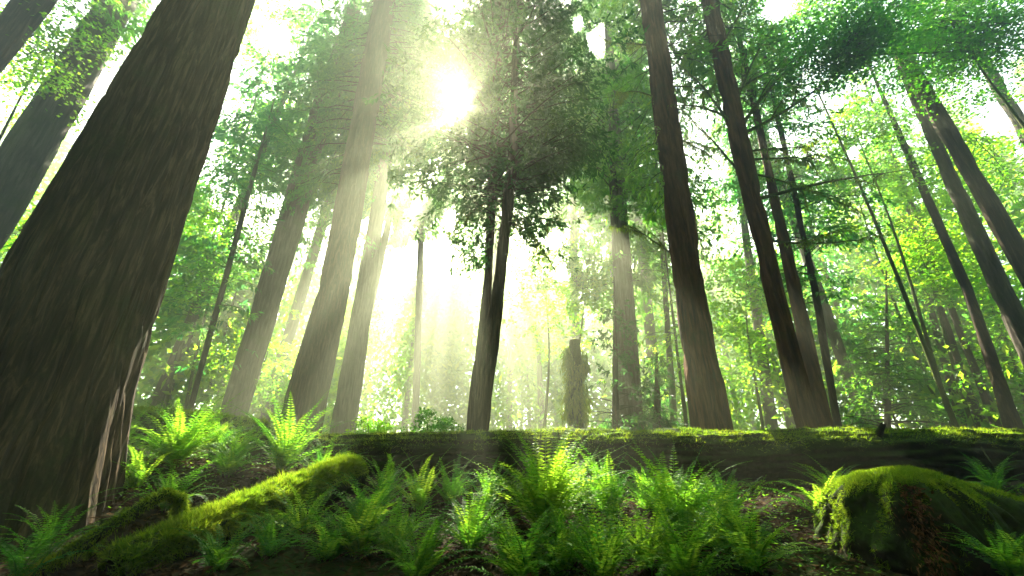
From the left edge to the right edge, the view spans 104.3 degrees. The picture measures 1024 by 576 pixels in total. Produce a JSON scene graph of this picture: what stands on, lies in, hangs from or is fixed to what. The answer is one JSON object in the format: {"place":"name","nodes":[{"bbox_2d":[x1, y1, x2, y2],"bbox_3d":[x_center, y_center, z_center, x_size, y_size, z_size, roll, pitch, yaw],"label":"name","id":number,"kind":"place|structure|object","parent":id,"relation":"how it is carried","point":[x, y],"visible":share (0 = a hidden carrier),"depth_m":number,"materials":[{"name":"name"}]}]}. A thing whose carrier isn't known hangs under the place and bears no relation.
{"place":"outdoors","nodes":[
{"label":"outdoors","id":0,"kind":"place"},
{"bbox_2d":[0,450,1023,575],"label":"ground","id":1,"kind":"structure","parent":0,"point":[347,559],"depth_m":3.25,"materials":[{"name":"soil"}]},
{"bbox_2d":[1,500,111,562],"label":"sword fern","id":2,"kind":"object","parent":1,"relation":"on","point":[46,527],"visible":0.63,"depth_m":2.83,"materials":[{"name":"green plant"}]},
{"bbox_2d":[0,507,118,575],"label":"sword fern","id":3,"kind":"object","parent":1,"relation":"on","point":[17,568],"visible":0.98,"depth_m":2.55,"materials":[{"name":"green plant"}]},
{"bbox_2d":[0,0,132,140],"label":"vine maple","id":4,"kind":"object","parent":1,"relation":"on","point":[38,64],"visible":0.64,"depth_m":12.44,"materials":[{"name":"green plant"}]},
{"bbox_2d":[0,0,156,72],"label":"dark cedar","id":5,"kind":"object","parent":1,"relation":"on","point":[17,19],"visible":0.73,"depth_m":11.35,"materials":[{"name":"green plant"}]},
{"bbox_2d":[0,0,157,249],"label":"pale cedar","id":6,"kind":"object","parent":1,"relation":"on","point":[33,140],"visible":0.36,"depth_m":12.11,"materials":[{"name":"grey plant"}]},
{"bbox_2d":[7,487,192,575],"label":"mossy branch","id":7,"kind":"object","parent":1,"relation":"on","point":[178,499],"visible":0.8,"depth_m":2.95,"materials":[{"name":"green plant"}]},
{"bbox_2d":[123,440,184,500],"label":"sword fern","id":8,"kind":"object","parent":1,"relation":"on","point":[135,480],"visible":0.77,"depth_m":4.20,"materials":[{"name":"green plant"}]},
{"bbox_2d":[88,459,221,520],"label":"sword fern","id":9,"kind":"object","parent":1,"relation":"on","point":[166,483],"visible":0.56,"depth_m":3.81,"materials":[{"name":"green plant"}]},
{"bbox_2d":[0,0,342,554],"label":"giant cedar","id":10,"kind":"object","parent":1,"relation":"on","point":[86,265],"visible":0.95,"depth_m":4.08,"materials":[{"name":"brown plant"}]},
{"bbox_2d":[143,259,237,456],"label":"faint sapling","id":11,"kind":"object","parent":1,"relation":"on","point":[166,360],"visible":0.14,"depth_m":18.57,"materials":[{"name":"green plant"}]},
{"bbox_2d":[126,389,260,476],"bbox_3d":[-4.250,1.942,4.941,1.773,1.464,1.848,0,-22,0],"label":"sword fern","id":12,"kind":"object","parent":1,"relation":"on","point":[180,444],"visible":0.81,"depth_m":4.94,"materials":[{"name":"green plant"}]},
{"bbox_2d":[128,404,270,452],"bbox_3d":[-6.169,2.509,7.198,3.580,0.894,0.874,0,-22,0],"label":"sunken log","id":13,"kind":"object","parent":1,"relation":"on","point":[246,420],"visible":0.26,"depth_m":7.01,"materials":[{"name":"green plant"}]},
{"bbox_2d":[162,141,279,410],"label":"vine maple","id":14,"kind":"object","parent":1,"relation":"on","point":[206,228],"visible":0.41,"depth_m":17.12,"materials":[{"name":"green plant"}]},
{"bbox_2d":[159,98,286,410],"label":"conifer tree","id":15,"kind":"object","parent":1,"relation":"on","point":[233,248],"visible":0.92,"depth_m":15.07,"materials":[{"name":"green plant"}]},
{"bbox_2d":[168,511,280,574],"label":"sword fern","id":16,"kind":"object","parent":1,"relation":"on","point":[220,559],"visible":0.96,"depth_m":2.80,"materials":[{"name":"green plant"}]},
{"bbox_2d":[189,417,272,460],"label":"sword fern","id":17,"kind":"object","parent":1,"relation":"on","point":[242,444],"visible":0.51,"depth_m":5.28,"materials":[{"name":"green plant"}]},
{"bbox_2d":[94,451,371,575],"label":"mossy log","id":18,"kind":"object","parent":1,"relation":"on","point":[151,547],"visible":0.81,"depth_m":3.27,"materials":[{"name":"green plant"}]},
{"bbox_2d":[128,3,338,455],"bbox_3d":[-13.638,-5.459,20.400,8.584,28.300,7.414,0,-22,0],"label":"misty conifer","id":19,"kind":"object","parent":1,"relation":"on","point":[290,81],"visible":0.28,"depth_m":19.50,"materials":[{"name":"green plant"}]},
{"bbox_2d":[149,0,317,456],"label":"vine maple","id":20,"kind":"object","parent":1,"relation":"on","point":[257,30],"visible":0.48,"depth_m":23.18,"materials":[{"name":"green plant"}]},
{"bbox_2d":[191,427,275,478],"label":"sword fern","id":21,"kind":"object","parent":1,"relation":"on","point":[229,465],"visible":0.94,"depth_m":4.62,"materials":[{"name":"green plant"}]},
{"bbox_2d":[159,298,310,414],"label":"vine maple","id":22,"kind":"object","parent":1,"relation":"on","point":[264,369],"visible":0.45,"depth_m":16.62,"materials":[{"name":"green plant"}]},
{"bbox_2d":[203,499,325,560],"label":"sword fern","id":23,"kind":"object","parent":1,"relation":"on","point":[269,544],"visible":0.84,"depth_m":2.99,"materials":[{"name":"green plant"}]},
{"bbox_2d":[203,71,341,410],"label":"vine maple","id":24,"kind":"object","parent":1,"relation":"on","point":[234,297],"visible":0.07,"depth_m":22.43,"materials":[{"name":"green plant"}]},
{"bbox_2d":[226,388,355,481],"bbox_3d":[-2.768,2.023,5.057,1.578,1.523,1.693,0,-22,0],"label":"sword fern","id":25,"kind":"object","parent":1,"relation":"on","point":[285,449],"visible":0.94,"depth_m":5.00,"materials":[{"name":"green plant"}]},
{"bbox_2d":[207,0,391,455],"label":"misty hemlock","id":26,"kind":"object","parent":1,"relation":"on","point":[258,332],"visible":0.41,"depth_m":16.98,"materials":[{"name":"green plant"}]},
{"bbox_2d":[241,468,368,543],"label":"sword fern","id":27,"kind":"object","parent":1,"relation":"on","point":[297,516],"visible":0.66,"depth_m":3.47,"materials":[{"name":"green plant"}]},
{"bbox_2d":[228,79,410,421],"bbox_3d":[-11.227,-5.726,24.982,9.861,32.300,9.346,0,-22,0],"label":"misty conifer","id":28,"kind":"object","parent":1,"relation":"on","point":[303,289],"visible":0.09,"depth_m":22.30,"materials":[{"name":"grey plant"}]},
{"bbox_2d":[279,435,375,466],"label":"sword fern","id":29,"kind":"object","parent":1,"relation":"on","point":[322,457],"visible":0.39,"depth_m":5.20,"materials":[{"name":"green plant"}]},
{"bbox_2d":[272,484,391,561],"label":"sword fern","id":30,"kind":"object","parent":1,"relation":"on","point":[330,549],"visible":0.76,"depth_m":2.96,"materials":[{"name":"green plant"}]},
{"bbox_2d":[279,467,433,547],"bbox_3d":[-1.275,2.047,3.483,1.269,0.889,1.191,-6,-23,14],"label":"sword fern","id":31,"kind":"object","parent":1,"relation":"on","point":[383,497],"visible":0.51,"depth_m":3.51,"materials":[{"name":"green plant"}]},
{"bbox_2d":[266,0,450,433],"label":"douglas fir","id":32,"kind":"object","parent":1,"relation":"on","point":[309,385],"visible":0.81,"depth_m":16.07,"materials":[{"name":"green plant"}]},
{"bbox_2d":[288,292,430,428],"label":"vine maple","id":33,"kind":"object","parent":1,"relation":"on","point":[377,318],"visible":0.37,"depth_m":24.30,"materials":[{"name":"green plant"}]},
{"bbox_2d":[344,414,393,433],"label":"shrub","id":34,"kind":"object","parent":1,"relation":"on","point":[371,427],"visible":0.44,"depth_m":7.23,"materials":[{"name":"green plant"}]},
{"bbox_2d":[301,488,437,564],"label":"sword fern","id":35,"kind":"object","parent":1,"relation":"on","point":[358,543],"visible":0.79,"depth_m":3.03,"materials":[{"name":"green plant"}]},
{"bbox_2d":[296,0,459,433],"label":"misty fir","id":36,"kind":"object","parent":1,"relation":"on","point":[349,390],"visible":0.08,"depth_m":16.89,"materials":[{"name":"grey plant"}]},
{"bbox_2d":[345,450,430,500],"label":"sword fern","id":37,"kind":"object","parent":1,"relation":"on","point":[388,474],"visible":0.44,"depth_m":4.66,"materials":[{"name":"green plant"}]},
{"bbox_2d":[354,491,448,567],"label":"sword fern","id":38,"kind":"object","parent":1,"relation":"on","point":[399,532],"visible":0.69,"depth_m":3.12,"materials":[{"name":"green plant"}]},
{"bbox_2d":[339,0,469,326],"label":"misty conifer","id":39,"kind":"object","parent":1,"relation":"on","point":[385,234],"visible":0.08,"depth_m":24.26,"materials":[{"name":"green plant"}]},
{"bbox_2d":[343,493,484,575],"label":"sword fern","id":40,"kind":"object","parent":1,"relation":"on","point":[421,564],"visible":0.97,"depth_m":2.87,"materials":[{"name":"green plant"}]},
{"bbox_2d":[373,449,461,511],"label":"sword fern","id":41,"kind":"object","parent":1,"relation":"on","point":[419,494],"visible":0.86,"depth_m":4.33,"materials":[{"name":"green plant"}]},
{"bbox_2d":[368,10,471,431],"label":"slender fir","id":42,"kind":"object","parent":1,"relation":"on","point":[423,235],"visible":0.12,"depth_m":24.20,"materials":[{"name":"green plant"}]},
{"bbox_2d":[399,406,465,482],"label":"shrub","id":43,"kind":"object","parent":1,"relation":"on","point":[444,424],"visible":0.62,"depth_m":7.01,"materials":[{"name":"green plant"}]},
{"bbox_2d":[414,453,487,504],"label":"sword fern","id":44,"kind":"object","parent":1,"relation":"on","point":[451,490],"visible":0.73,"depth_m":4.59,"materials":[{"name":"green plant"}]},
{"bbox_2d":[408,474,541,565],"bbox_3d":[-0.284,2.007,3.326,1.147,0.839,0.973,-4,-23,10],"label":"sword fern","id":45,"kind":"object","parent":1,"relation":"on","point":[465,526],"visible":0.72,"depth_m":3.31,"materials":[{"name":"green plant"}]},
{"bbox_2d":[447,453,519,512],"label":"sword fern","id":46,"kind":"object","parent":1,"relation":"on","point":[490,497],"visible":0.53,"depth_m":4.37,"materials":[{"name":"green plant"}]},
{"bbox_2d":[361,0,618,430],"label":"twin hemlock","id":47,"kind":"object","parent":1,"relation":"on","point":[487,289],"visible":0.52,"depth_m":8.64,"materials":[{"name":"green plant"}]},
{"bbox_2d":[422,23,568,292],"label":"misty conifer","id":48,"kind":"object","parent":1,"relation":"on","point":[494,250],"visible":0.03,"depth_m":26.63,"materials":[{"name":"green plant"}]},
{"bbox_2d":[0,57,1023,456],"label":"distant woods","id":49,"kind":"object","parent":1,"relation":"on","point":[448,339],"visible":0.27,"depth_m":29.41,"materials":[{"name":"green plant"}]},
{"bbox_2d":[382,0,649,487],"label":"silhouetted hemlock","id":50,"kind":"object","parent":1,"relation":"on","point":[481,415],"visible":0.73,"depth_m":8.56,"materials":[{"name":"green plant"}]},
{"bbox_2d":[432,502,611,575],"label":"sword fern","id":51,"kind":"object","parent":1,"relation":"on","point":[519,557],"visible":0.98,"depth_m":2.76,"materials":[{"name":"green plant"}]},
{"bbox_2d":[453,416,633,552],"bbox_3d":[0.293,2.019,3.719,1.805,1.530,2.082,0,-22,0],"label":"sword fern","id":52,"kind":"object","parent":1,"relation":"on","point":[552,483],"visible":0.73,"depth_m":3.66,"materials":[{"name":"green plant"}]},
{"bbox_2d":[501,238,605,428],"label":"vine maple","id":53,"kind":"object","parent":1,"relation":"on","point":[552,311],"visible":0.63,"depth_m":16.58,"materials":[{"name":"green plant"}]},
{"bbox_2d":[506,500,617,575],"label":"sword fern","id":54,"kind":"object","parent":1,"relation":"on","point":[556,567],"visible":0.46,"depth_m":2.85,"materials":[{"name":"green plant"}]},
{"bbox_2d":[108,450,1023,575],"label":"undergrowth","id":55,"kind":"object","parent":1,"relation":"on","point":[719,572],"visible":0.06,"depth_m":4.38,"materials":[{"name":"green plant"}]},
{"bbox_2d":[514,491,634,568],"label":"sword fern","id":56,"kind":"object","parent":1,"relation":"on","point":[567,534],"visible":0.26,"depth_m":3.16,"materials":[{"name":"green plant"}]},
{"bbox_2d":[558,339,595,427],"bbox_3d":[1.709,3.448,10.471,1.097,4.244,1.014,0,-22,0],"label":"mossy snag","id":57,"kind":"object","parent":1,"relation":"on","point":[576,409],"visible":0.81,"depth_m":10.62,"materials":[{"name":"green plant"}]},
{"bbox_2d":[527,233,637,342],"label":"vine maple","id":58,"kind":"object","parent":1,"relation":"on","point":[584,288],"visible":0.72,"depth_m":15.93,"materials":[{"name":"green plant"}]},
{"bbox_2d":[519,0,654,339],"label":"misty conifer","id":59,"kind":"object","parent":1,"relation":"on","point":[576,215],"visible":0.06,"depth_m":23.58,"materials":[{"name":"green plant"}]},
{"bbox_2d":[539,41,660,307],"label":"misty conifer","id":60,"kind":"object","parent":1,"relation":"on","point":[603,222],"visible":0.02,"depth_m":27.64,"materials":[{"name":"green plant"}]},
{"bbox_2d":[520,474,690,575],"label":"sword fern","id":61,"kind":"object","parent":1,"relation":"on","point":[603,555],"visible":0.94,"depth_m":2.69,"materials":[{"name":"green plant"}]},
{"bbox_2d":[562,438,683,535],"bbox_3d":[0.793,2.098,3.958,1.197,1.163,1.326,7,-24,-17],"label":"sword fern","id":62,"kind":"object","parent":1,"relation":"on","point":[605,482],"visible":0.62,"depth_m":3.89,"materials":[{"name":"green plant"}]},
{"bbox_2d":[588,276,678,429],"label":"young hemlock","id":63,"kind":"object","parent":1,"relation":"on","point":[615,422],"visible":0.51,"depth_m":12.28,"materials":[{"name":"green plant"}]},
{"bbox_2d":[251,423,1023,482],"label":"fallen log","id":64,"kind":"object","parent":1,"relation":"on","point":[772,455],"visible":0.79,"depth_m":5.67,"materials":[{"name":"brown plant"}]},
{"bbox_2d":[536,0,740,431],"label":"sunlit fir","id":65,"kind":"object","parent":1,"relation":"on","point":[617,206],"visible":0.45,"depth_m":15.75,"materials":[{"name":"green plant"}]},
{"bbox_2d":[569,40,723,422],"bbox_3d":[8.014,-5.905,25.855,8.989,33.300,9.467,0,-22,0],"label":"misty conifer","id":66,"kind":"object","parent":1,"relation":"on","point":[650,329],"visible":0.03,"depth_m":23.01,"materials":[{"name":"green plant"}]},
{"bbox_2d":[620,351,689,431],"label":"young hemlock","id":67,"kind":"object","parent":1,"relation":"on","point":[655,420],"visible":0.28,"depth_m":12.98,"materials":[{"name":"green plant"}]},
{"bbox_2d":[604,108,719,424],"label":"thin fir","id":68,"kind":"object","parent":1,"relation":"on","point":[670,369],"visible":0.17,"depth_m":16.50,"materials":[{"name":"green plant"}]},
{"bbox_2d":[586,484,739,575],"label":"sword fern","id":69,"kind":"object","parent":1,"relation":"on","point":[646,570],"visible":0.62,"depth_m":2.92,"materials":[{"name":"green plant"}]},
{"bbox_2d":[575,0,763,484],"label":"straight fir","id":70,"kind":"object","parent":1,"relation":"on","point":[708,403],"visible":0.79,"depth_m":9.94,"materials":[{"name":"brown plant"}]},
{"bbox_2d":[634,226,719,427],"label":"golden sapling","id":71,"kind":"object","parent":1,"relation":"on","point":[675,336],"visible":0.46,"depth_m":13.19,"materials":[{"name":"green plant"}]},
{"bbox_2d":[604,437,751,537],"bbox_3d":[1.549,2.080,3.720,1.352,1.359,1.457,0,-22,0],"label":"sword fern","id":72,"kind":"object","parent":1,"relation":"on","point":[666,498],"visible":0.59,"depth_m":3.72,"materials":[{"name":"green plant"}]},
{"bbox_2d":[596,479,798,575],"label":"sword fern","id":73,"kind":"object","parent":1,"relation":"on","point":[682,552],"visible":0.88,"depth_m":2.74,"materials":[{"name":"green plant"}]},
{"bbox_2d":[637,282,785,424],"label":"vine maple","id":74,"kind":"object","parent":1,"relation":"on","point":[735,372],"visible":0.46,"depth_m":17.71,"materials":[{"name":"green plant"}]},
{"bbox_2d":[648,460,779,558],"bbox_3d":[1.744,1.937,3.357,1.110,0.946,0.989,0,-22,0],"label":"sword fern","id":75,"kind":"object","parent":1,"relation":"on","point":[694,514],"visible":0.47,"depth_m":3.26,"materials":[{"name":"green plant"}]},
{"bbox_2d":[683,460,762,517],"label":"sword fern","id":76,"kind":"object","parent":1,"relation":"on","point":[719,487],"visible":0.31,"depth_m":4.03,"materials":[{"name":"green plant"}]},
{"bbox_2d":[664,475,821,575],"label":"sword fern","id":77,"kind":"object","parent":1,"relation":"on","point":[745,548],"visible":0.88,"depth_m":2.86,"materials":[{"name":"green plant"}]},
{"bbox_2d":[691,63,817,429],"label":"hazy fir","id":78,"kind":"object","parent":1,"relation":"on","point":[772,423],"visible":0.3,"depth_m":21.47,"materials":[{"name":"green plant"}]},
{"bbox_2d":[673,233,847,429],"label":"vine maple","id":79,"kind":"object","parent":1,"relation":"on","point":[743,288],"visible":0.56,"depth_m":16.50,"materials":[{"name":"green plant"}]},
{"bbox_2d":[669,0,853,427],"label":"shadowed spruce","id":80,"kind":"object","parent":1,"relation":"on","point":[805,338],"visible":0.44,"depth_m":11.73,"materials":[{"name":"green plant"}]},
{"bbox_2d":[628,0,912,428],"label":"limbed spruce","id":81,"kind":"object","parent":1,"relation":"on","point":[799,393],"visible":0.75,"depth_m":9.96,"materials":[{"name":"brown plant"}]},
{"bbox_2d":[748,467,842,515],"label":"sword fern","id":82,"kind":"object","parent":1,"relation":"on","point":[818,497],"visible":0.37,"depth_m":3.75,"materials":[{"name":"green plant"}]},
{"bbox_2d":[725,6,904,427],"bbox_3d":[9.239,-3.514,13.337,4.564,19.300,4.278,0,-22,0],"label":"slim hemlock","id":83,"kind":"object","parent":1,"relation":"on","point":[813,277],"visible":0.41,"depth_m":12.47,"materials":[{"name":"green plant"}]},
{"bbox_2d":[695,13,935,427],"bbox_3d":[15.233,-5.917,21.907,8.570,30.300,9.151,0,-22,0],"label":"misty conifer","id":84,"kind":"object","parent":1,"relation":"on","point":[833,331],"visible":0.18,"depth_m":19.60,"materials":[{"name":"green plant"}]},
{"bbox_2d":[779,452,860,504],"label":"sword fern","id":85,"kind":"object","parent":1,"relation":"on","point":[823,479],"visible":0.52,"depth_m":4.47,"materials":[{"name":"green plant"}]},
{"bbox_2d":[735,0,959,427],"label":"vine maple","id":86,"kind":"object","parent":1,"relation":"on","point":[937,379],"visible":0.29,"depth_m":14.00,"materials":[{"name":"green plant"}]},
{"bbox_2d":[775,136,948,427],"bbox_3d":[16.534,-0.281,17.558,6.921,15.844,5.609,0,-22,0],"label":"vine maple","id":87,"kind":"object","parent":1,"relation":"on","point":[852,186],"visible":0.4,"depth_m":18.44,"materials":[{"name":"green plant"}]},
{"bbox_2d":[788,87,951,427],"bbox_3d":[14.494,-1.216,14.465,4.154,15.021,4.661,16,-27,-33],"label":"vine maple","id":88,"kind":"object","parent":1,"relation":"on","point":[845,140],"visible":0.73,"depth_m":16.07,"materials":[{"name":"green plant"}]},
{"bbox_2d":[809,291,966,427],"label":"vine maple","id":89,"kind":"object","parent":1,"relation":"on","point":[897,347],"visible":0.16,"depth_m":19.51,"materials":[{"name":"green plant"}]},
{"bbox_2d":[762,0,1023,128],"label":"vine maple","id":90,"kind":"object","parent":1,"relation":"on","point":[848,44],"visible":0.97,"depth_m":10.84,"materials":[{"name":"green plant"}]},
{"bbox_2d":[824,270,967,428],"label":"young hemlock","id":91,"kind":"object","parent":1,"relation":"on","point":[864,388],"visible":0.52,"depth_m":14.58,"materials":[{"name":"green plant"}]},
{"bbox_2d":[846,111,967,426],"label":"young fir","id":92,"kind":"object","parent":1,"relation":"on","point":[932,316],"visible":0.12,"depth_m":19.14,"materials":[{"name":"green plant"}]},
{"bbox_2d":[802,0,1023,288],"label":"leaning fir","id":93,"kind":"object","parent":1,"relation":"on","point":[1004,230],"visible":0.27,"depth_m":11.91,"materials":[{"name":"green plant"}]},
{"bbox_2d":[845,75,982,428],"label":"young fir","id":94,"kind":"object","parent":1,"relation":"on","point":[952,340],"visible":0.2,"depth_m":18.89,"materials":[{"name":"green plant"}]},
{"bbox_2d":[831,56,1001,429],"bbox_3d":[18.399,-3.273,17.838,4.052,22.300,4.452,0,-22,0],"label":"young fir","id":95,"kind":"object","parent":1,"relation":"on","point":[985,396],"visible":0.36,"depth_m":17.84,"materials":[{"name":"green plant"}]},
{"bbox_2d":[811,465,1023,575],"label":"mossy rock","id":96,"kind":"object","parent":1,"relation":"on","point":[893,518],"visible":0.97,"depth_m":2.98,"materials":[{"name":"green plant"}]},
{"bbox_2d":[821,157,1023,428],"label":"vine maple","id":97,"kind":"object","parent":1,"relation":"on","point":[919,255],"visible":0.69,"depth_m":16.38,"materials":[{"name":"green plant"}]},
{"bbox_2d":[854,82,1023,224],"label":"vine maple","id":98,"kind":"object","parent":1,"relation":"on","point":[971,137],"visible":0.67,"depth_m":14.21,"materials":[{"name":"green plant"}]},
{"bbox_2d":[870,67,1023,429],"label":"trunk","id":99,"kind":"object","parent":1,"relation":"on","point":[1009,414],"visible":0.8,"depth_m":12.63,"materials":[{"name":"brown plant"}]},
{"bbox_2d":[889,252,1023,427],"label":"vine maple","id":100,"kind":"object","parent":1,"relation":"on","point":[1004,335],"visible":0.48,"depth_m":15.27,"materials":[{"name":"green plant"}]},
{"bbox_2d":[894,59,1023,366],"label":"lit alder","id":101,"kind":"object","parent":1,"relation":"on","point":[1005,298],"visible":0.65,"depth_m":11.85,"materials":[{"name":"grey plant"}]},
{"bbox_2d":[894,0,1023,144],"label":"shaded cedar","id":102,"kind":"object","parent":1,"relation":"on","point":[1017,110],"visible":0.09,"depth_m":14.76,"materials":[{"name":"green plant"}]},
{"bbox_2d":[937,523,1023,575],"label":"sword fern","id":103,"kind":"object","parent":1,"relation":"on","point":[1007,558],"visible":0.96,"depth_m":2.52,"materials":[{"name":"green plant"}]},
{"bbox_2d":[945,451,1023,494],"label":"sword fern","id":104,"kind":"object","parent":1,"relation":"on","point":[988,480],"visible":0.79,"depth_m":4.70,"materials":[{"name":"green plant"}]},
{"bbox_2d":[0,0,1023,432],"label":"sky","id":105,"kind":"structure","parent":0,"point":[996,120],"materials":[{"name":"white"}]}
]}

